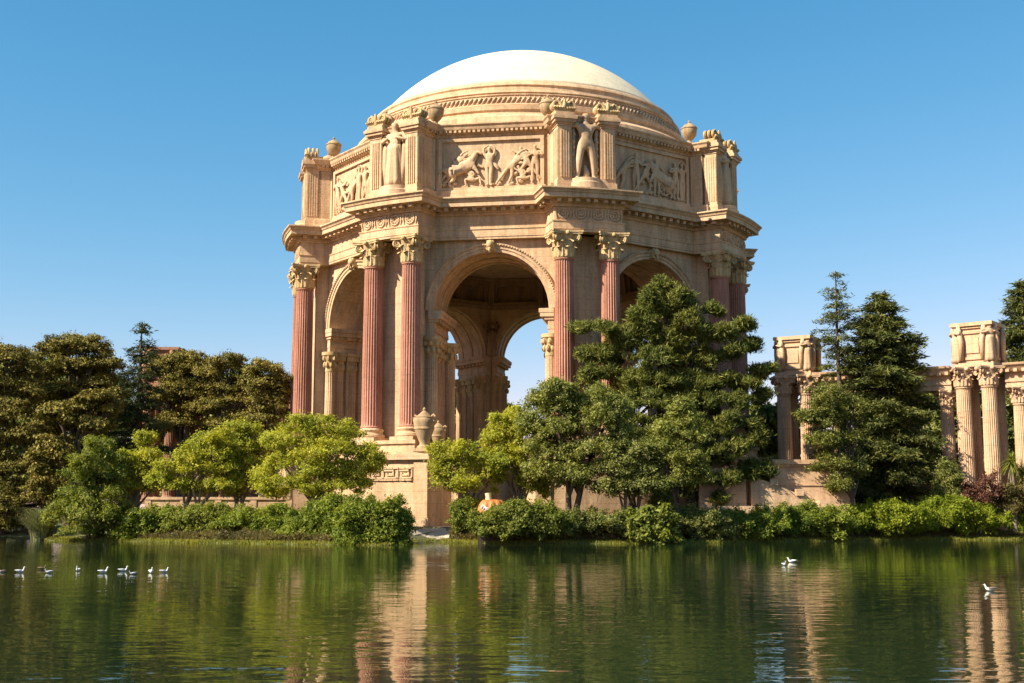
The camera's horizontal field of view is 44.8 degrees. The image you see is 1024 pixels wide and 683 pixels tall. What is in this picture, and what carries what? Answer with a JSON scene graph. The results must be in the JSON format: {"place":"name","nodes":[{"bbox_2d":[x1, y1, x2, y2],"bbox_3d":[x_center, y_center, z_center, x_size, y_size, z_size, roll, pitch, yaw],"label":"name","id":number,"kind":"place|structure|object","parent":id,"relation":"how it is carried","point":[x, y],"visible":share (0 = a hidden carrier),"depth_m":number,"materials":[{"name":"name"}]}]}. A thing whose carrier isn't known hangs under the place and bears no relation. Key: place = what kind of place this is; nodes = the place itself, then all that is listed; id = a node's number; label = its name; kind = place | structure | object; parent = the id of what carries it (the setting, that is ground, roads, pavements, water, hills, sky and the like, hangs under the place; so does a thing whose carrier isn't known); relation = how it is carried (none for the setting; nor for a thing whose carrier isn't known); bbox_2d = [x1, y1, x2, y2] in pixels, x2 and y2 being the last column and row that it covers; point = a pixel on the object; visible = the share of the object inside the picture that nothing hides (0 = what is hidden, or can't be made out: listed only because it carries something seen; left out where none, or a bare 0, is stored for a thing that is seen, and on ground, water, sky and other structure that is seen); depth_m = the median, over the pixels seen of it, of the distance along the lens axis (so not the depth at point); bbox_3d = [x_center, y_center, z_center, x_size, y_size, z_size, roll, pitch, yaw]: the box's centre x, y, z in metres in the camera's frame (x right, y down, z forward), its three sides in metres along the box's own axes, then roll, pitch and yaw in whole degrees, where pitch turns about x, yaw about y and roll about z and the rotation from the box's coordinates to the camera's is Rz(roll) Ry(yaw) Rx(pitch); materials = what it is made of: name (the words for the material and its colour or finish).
{"place":"outdoors","nodes":[
{"label":"outdoors","id":0,"kind":"place"},
{"bbox_2d":[412,527,440,534],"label":"promenade","id":1,"kind":"structure","parent":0,"point":[423,530],"depth_m":93.86,"materials":[{"name":"beige concrete"}]},
{"bbox_2d":[419,528,454,538],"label":"path","id":2,"kind":"structure","parent":0,"point":[442,532],"depth_m":94.28,"materials":[{"name":"beige concrete"}]},
{"bbox_2d":[0,536,1023,682],"bbox_3d":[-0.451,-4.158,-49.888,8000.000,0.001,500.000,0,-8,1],"label":"water","id":3,"kind":"structure","parent":0,"point":[913,611],"depth_m":29.99,"materials":[{"name":"green liquid"}]},
{"bbox_2d":[984,584,998,590],"bbox_3d":[14.530,7.472,37.766,0.487,0.208,0.195,-2,-8,12],"label":"gull","id":4,"kind":"object","parent":3,"relation":"on","point":[990,588],"visible":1,"depth_m":37.71,"materials":[{"name":"white"}]},
{"bbox_2d":[1,509,1022,544],"bbox_3d":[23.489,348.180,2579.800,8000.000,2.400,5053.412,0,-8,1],"label":"ground","id":5,"kind":"structure","parent":0,"point":[23,532],"depth_m":95.29,"materials":[{"name":"green plant"}]},
{"bbox_2d":[0,338,49,503],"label":"olive tree","id":6,"kind":"object","parent":5,"relation":"on","point":[18,395],"visible":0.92,"depth_m":112.59,"materials":[{"name":"green plant"}]},
{"bbox_2d":[11,507,63,539],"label":"pampas grass","id":7,"kind":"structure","parent":5,"relation":"on","point":[37,530],"depth_m":96.94,"materials":[{"name":"green plant"}]},
{"bbox_2d":[0,472,78,535],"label":"olive tree","id":8,"kind":"object","parent":5,"relation":"on","point":[41,498],"visible":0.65,"depth_m":110.12,"materials":[{"name":"green plant"}]},
{"bbox_2d":[0,354,134,506],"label":"distant tree","id":9,"kind":"object","parent":5,"relation":"on","point":[20,451],"visible":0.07,"depth_m":146.08,"materials":[{"name":"green plant"}]},
{"bbox_2d":[19,385,126,526],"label":"olive tree","id":10,"kind":"object","parent":5,"relation":"on","point":[85,409],"visible":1,"depth_m":105.85,"materials":[{"name":"green plant"}]},
{"bbox_2d":[27,330,135,509],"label":"olive tree","id":11,"kind":"object","parent":5,"relation":"on","point":[100,365],"visible":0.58,"depth_m":118.68,"materials":[{"name":"green plant"}]},
{"bbox_2d":[39,434,140,539],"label":"leafy tree","id":12,"kind":"object","parent":5,"relation":"on","point":[100,512],"visible":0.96,"depth_m":93.96,"materials":[{"name":"green plant"}]},
{"bbox_2d":[105,321,175,510],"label":"conifer tree","id":13,"kind":"object","parent":5,"relation":"on","point":[141,399],"visible":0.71,"depth_m":111.18,"materials":[{"name":"green plant"}]},
{"bbox_2d":[109,428,175,508],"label":"leafy tree","id":14,"kind":"object","parent":5,"relation":"on","point":[138,462],"visible":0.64,"depth_m":97.87,"materials":[{"name":"green plant"}]},
{"bbox_2d":[104,501,186,540],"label":"shrub","id":15,"kind":"object","parent":5,"relation":"on","point":[135,522],"visible":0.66,"depth_m":93.44,"materials":[{"name":"green plant"}]},
{"bbox_2d":[141,348,222,496],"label":"olive tree","id":16,"kind":"object","parent":5,"relation":"on","point":[182,422],"visible":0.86,"depth_m":127.60,"materials":[{"name":"green plant"}]},
{"bbox_2d":[142,425,248,508],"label":"leafy tree","id":17,"kind":"object","parent":5,"relation":"on","point":[202,445],"visible":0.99,"depth_m":94.29,"materials":[{"name":"green plant"}]},
{"bbox_2d":[109,374,281,496],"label":"distant tree","id":18,"kind":"object","parent":5,"relation":"on","point":[207,416],"visible":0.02,"depth_m":148.78,"materials":[{"name":"green plant"}]},
{"bbox_2d":[159,499,248,532],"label":"shrub","id":19,"kind":"object","parent":5,"relation":"on","point":[198,517],"visible":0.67,"depth_m":92.51,"materials":[{"name":"green plant"}]},
{"bbox_2d":[140,347,289,503],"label":"colonnade","id":20,"kind":"object","parent":5,"relation":"on","point":[170,440],"visible":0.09,"depth_m":131.96,"materials":[{"name":"stone"}]},
{"bbox_2d":[145,497,292,510],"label":"garden wall","id":21,"kind":"structure","parent":5,"relation":"on","point":[257,502],"depth_m":105.51,"materials":[{"name":"beige stone"}]},
{"bbox_2d":[190,349,253,496],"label":"olive tree","id":22,"kind":"object","parent":5,"relation":"on","point":[228,397],"visible":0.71,"depth_m":123.53,"materials":[{"name":"green plant"}]},
{"bbox_2d":[138,527,335,541],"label":"dry grass","id":23,"kind":"structure","parent":5,"relation":"on","point":[167,534],"depth_m":90.55,"materials":[{"name":"green plant"}]},
{"bbox_2d":[215,417,278,507],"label":"leafy tree","id":24,"kind":"object","parent":5,"relation":"on","point":[248,448],"visible":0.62,"depth_m":96.04,"materials":[{"name":"green plant"}]},
{"bbox_2d":[209,499,300,531],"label":"shrub","id":25,"kind":"object","parent":5,"relation":"on","point":[253,518],"visible":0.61,"depth_m":90.53,"materials":[{"name":"green plant"}]},
{"bbox_2d":[235,356,293,496],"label":"olive tree","id":26,"kind":"object","parent":5,"relation":"on","point":[269,392],"visible":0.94,"depth_m":119.62,"materials":[{"name":"green plant"}]},
{"bbox_2d":[171,526,362,541],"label":"dry growth","id":27,"kind":"object","parent":5,"relation":"on","point":[223,532],"visible":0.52,"depth_m":88.87,"materials":[{"name":"green plant"}]},
{"bbox_2d":[273,491,346,538],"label":"shrub","id":28,"kind":"object","parent":5,"relation":"on","point":[312,518],"visible":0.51,"depth_m":87.59,"materials":[{"name":"green plant"}]},
{"bbox_2d":[245,409,390,501],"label":"leafy tree","id":29,"kind":"object","parent":5,"relation":"on","point":[320,444],"visible":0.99,"depth_m":91.87,"materials":[{"name":"green plant"}]},
{"bbox_2d":[328,492,417,544],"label":"shrub","id":30,"kind":"object","parent":5,"relation":"on","point":[391,520],"visible":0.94,"depth_m":84.45,"materials":[{"name":"green plant"}]},
{"bbox_2d":[415,526,454,529],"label":"lawn","id":31,"kind":"structure","parent":5,"relation":"on","point":[428,527],"depth_m":97.27,"materials":[{"name":"green plant"}]},
{"bbox_2d":[455,393,455,443],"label":"distant tree","id":32,"kind":"object","parent":5,"relation":"on","point":[455,418],"visible":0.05,"depth_m":168.98,"materials":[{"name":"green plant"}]},
{"bbox_2d":[445,495,483,533],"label":"shrub","id":33,"kind":"object","parent":5,"relation":"on","point":[459,508],"visible":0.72,"depth_m":90.55,"materials":[{"name":"green plant"}]},
{"bbox_2d":[423,438,516,529],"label":"leafy tree","id":34,"kind":"object","parent":5,"relation":"on","point":[461,459],"visible":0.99,"depth_m":91.64,"materials":[{"name":"green plant"}]},
{"bbox_2d":[477,493,505,542],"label":"pumpkin","id":35,"kind":"object","parent":5,"relation":"on","point":[486,502],"visible":0.36,"depth_m":89.28,"materials":[{"name":"paint"}]},
{"bbox_2d":[477,402,554,503],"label":"leafy tree","id":36,"kind":"object","parent":5,"relation":"on","point":[502,423],"visible":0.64,"depth_m":93.44,"materials":[{"name":"green plant"}]},
{"bbox_2d":[277,50,764,527],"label":"rotunda","id":37,"kind":"structure","parent":5,"relation":"on","point":[483,209],"depth_m":109.06,"materials":[{"name":"beige stone"}]},
{"bbox_2d":[413,407,435,451],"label":"stone urn","id":38,"kind":"object","parent":37,"relation":"on","point":[424,420],"visible":0.95,"depth_m":100.96,"materials":[{"name":"beige stone"}]},
{"bbox_2d":[431,420,446,443],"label":"stone urn","id":39,"kind":"object","parent":37,"relation":"on","point":[439,432],"visible":0.67,"depth_m":103.42,"materials":[{"name":"beige stone"}]},
{"bbox_2d":[466,496,584,540],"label":"shrub","id":40,"kind":"object","parent":5,"relation":"on","point":[515,517],"visible":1,"depth_m":87.17,"materials":[{"name":"green plant"}]},
{"bbox_2d":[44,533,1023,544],"bbox_3d":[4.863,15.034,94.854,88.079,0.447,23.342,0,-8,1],"label":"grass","id":41,"kind":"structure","parent":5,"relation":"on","point":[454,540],"depth_m":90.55,"materials":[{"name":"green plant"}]},
{"bbox_2d":[448,528,626,540],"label":"dry grass","id":42,"kind":"structure","parent":5,"relation":"on","point":[462,533],"depth_m":89.07,"materials":[{"name":"green plant"}]},
{"bbox_2d":[452,530,628,541],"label":"dry growth","id":43,"kind":"object","parent":5,"relation":"on","point":[472,536],"visible":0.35,"depth_m":88.80,"materials":[{"name":"green plant"}]},
{"bbox_2d":[510,374,640,510],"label":"leafy tree","id":44,"kind":"object","parent":5,"relation":"on","point":[565,400],"visible":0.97,"depth_m":90.68,"materials":[{"name":"green plant"}]},
{"bbox_2d":[544,504,652,538],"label":"shrub","id":45,"kind":"object","parent":5,"relation":"on","point":[592,519],"visible":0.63,"depth_m":87.86,"materials":[{"name":"green plant"}]},
{"bbox_2d":[582,437,671,512],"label":"leafy tree","id":46,"kind":"object","parent":5,"relation":"on","point":[635,478],"visible":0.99,"depth_m":89.39,"materials":[{"name":"green plant"}]},
{"bbox_2d":[611,502,687,543],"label":"shrub","id":47,"kind":"object","parent":5,"relation":"on","point":[663,526],"visible":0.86,"depth_m":87.45,"materials":[{"name":"green plant"}]},
{"bbox_2d":[563,272,781,507],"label":"pine tree","id":48,"kind":"object","parent":5,"relation":"on","point":[669,347],"visible":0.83,"depth_m":97.94,"materials":[{"name":"green plant"}]},
{"bbox_2d":[635,392,713,535],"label":"leafy tree","id":49,"kind":"object","parent":5,"relation":"on","point":[680,421],"visible":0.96,"depth_m":89.78,"materials":[{"name":"green plant"}]},
{"bbox_2d":[654,500,744,541],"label":"shrub","id":50,"kind":"object","parent":5,"relation":"on","point":[714,521],"visible":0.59,"depth_m":90.01,"materials":[{"name":"green plant"}]},
{"bbox_2d":[720,503,791,541],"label":"shrub","id":51,"kind":"object","parent":5,"relation":"on","point":[760,522],"visible":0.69,"depth_m":91.57,"materials":[{"name":"green plant"}]},
{"bbox_2d":[749,401,777,458],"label":"distant tree","id":52,"kind":"object","parent":5,"relation":"on","point":[751,410],"visible":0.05,"depth_m":158.63,"materials":[{"name":"green plant"}]},
{"bbox_2d":[762,494,776,514],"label":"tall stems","id":53,"kind":"object","parent":5,"relation":"on","point":[768,505],"visible":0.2,"depth_m":94.96,"materials":[{"name":"green plant"}]},
{"bbox_2d":[697,427,854,513],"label":"terrace wall","id":54,"kind":"structure","parent":5,"relation":"on","point":[793,482],"depth_m":98.15,"materials":[{"name":"stone"}]},
{"bbox_2d":[749,398,830,458],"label":"distant tree","id":55,"kind":"object","parent":5,"relation":"on","point":[769,413],"visible":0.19,"depth_m":117.50,"materials":[{"name":"green plant"}]},
{"bbox_2d":[770,496,861,540],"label":"shrub","id":56,"kind":"object","parent":5,"relation":"on","point":[809,516],"visible":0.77,"depth_m":94.20,"materials":[{"name":"green plant"}]},
{"bbox_2d":[790,381,875,536],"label":"leafy tree","id":57,"kind":"object","parent":5,"relation":"on","point":[826,399],"visible":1,"depth_m":96.75,"materials":[{"name":"green plant"}]},
{"bbox_2d":[794,271,883,497],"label":"conifer tree","id":58,"kind":"object","parent":5,"relation":"on","point":[841,314],"visible":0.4,"depth_m":105.80,"materials":[{"name":"green plant"}]},
{"bbox_2d":[689,527,1006,537],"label":"ivy cover","id":59,"kind":"object","parent":5,"relation":"on","point":[941,530],"visible":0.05,"depth_m":100.54,"materials":[{"name":"green plant"}]},
{"bbox_2d":[687,529,1023,540],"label":"dry growth","id":60,"kind":"object","parent":5,"relation":"on","point":[802,535],"visible":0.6,"depth_m":97.07,"materials":[{"name":"green plant"}]},
{"bbox_2d":[724,529,1023,538],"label":"dry grass","id":61,"kind":"structure","parent":5,"relation":"on","point":[999,532],"depth_m":98.44,"materials":[{"name":"green plant"}]},
{"bbox_2d":[830,496,943,538],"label":"shrub","id":62,"kind":"object","parent":5,"relation":"on","point":[894,517],"visible":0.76,"depth_m":96.10,"materials":[{"name":"green plant"}]},
{"bbox_2d":[831,290,959,505],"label":"conifer tree","id":63,"kind":"object","parent":5,"relation":"on","point":[887,347],"visible":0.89,"depth_m":104.66,"materials":[{"name":"green plant"}]},
{"bbox_2d":[769,320,1023,529],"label":"colonnade","id":64,"kind":"object","parent":5,"relation":"on","point":[978,356],"visible":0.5,"depth_m":104.83,"materials":[{"name":"stone"}]},
{"bbox_2d":[920,387,955,456],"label":"distant tree","id":65,"kind":"object","parent":5,"relation":"on","point":[936,421],"visible":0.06,"depth_m":147.20,"materials":[{"name":"green plant"}]},
{"bbox_2d":[928,456,966,504],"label":"shrub","id":66,"kind":"object","parent":5,"relation":"on","point":[950,479],"visible":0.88,"depth_m":100.60,"materials":[{"name":"green plant"}]},
{"bbox_2d":[894,388,1015,478],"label":"distant tree","id":67,"kind":"object","parent":5,"relation":"on","point":[1010,418],"visible":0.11,"depth_m":117.78,"materials":[{"name":"green plant"}]},
{"bbox_2d":[907,491,1013,535],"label":"shrub","id":68,"kind":"object","parent":5,"relation":"on","point":[961,513],"visible":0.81,"depth_m":98.45,"materials":[{"name":"green plant"}]},
{"bbox_2d":[960,468,1008,505],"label":"shrub","id":69,"kind":"object","parent":5,"relation":"on","point":[979,493],"visible":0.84,"depth_m":100.38,"materials":[{"name":"red plant"}]},
{"bbox_2d":[983,278,1023,453],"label":"conifer tree","id":70,"kind":"object","parent":5,"relation":"on","point":[1014,338],"visible":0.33,"depth_m":136.47,"materials":[{"name":"green plant"}]},
{"bbox_2d":[992,480,1023,514],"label":"shrub","id":71,"kind":"object","parent":5,"relation":"on","point":[1013,493],"visible":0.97,"depth_m":100.24,"materials":[{"name":"green plant"}]},
{"bbox_2d":[997,450,1023,531],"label":"palm plant","id":72,"kind":"object","parent":5,"relation":"on","point":[1011,463],"visible":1,"depth_m":101.03,"materials":[{"name":"green plant"}]},
{"bbox_2d":[1004,510,1023,531],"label":"shrub","id":73,"kind":"object","parent":5,"relation":"on","point":[1021,522],"visible":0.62,"depth_m":100.61,"materials":[{"name":"green plant"}]},
{"bbox_2d":[1009,463,1023,484],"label":"palm plant","id":74,"kind":"object","parent":5,"relation":"on","point":[1021,470],"visible":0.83,"depth_m":101.77,"materials":[{"name":"green plant"}]},
{"bbox_2d":[0,0,1023,507],"label":"sky","id":75,"kind":"structure","parent":0,"point":[152,152],"materials":[{"name":"blue"}]}
]}

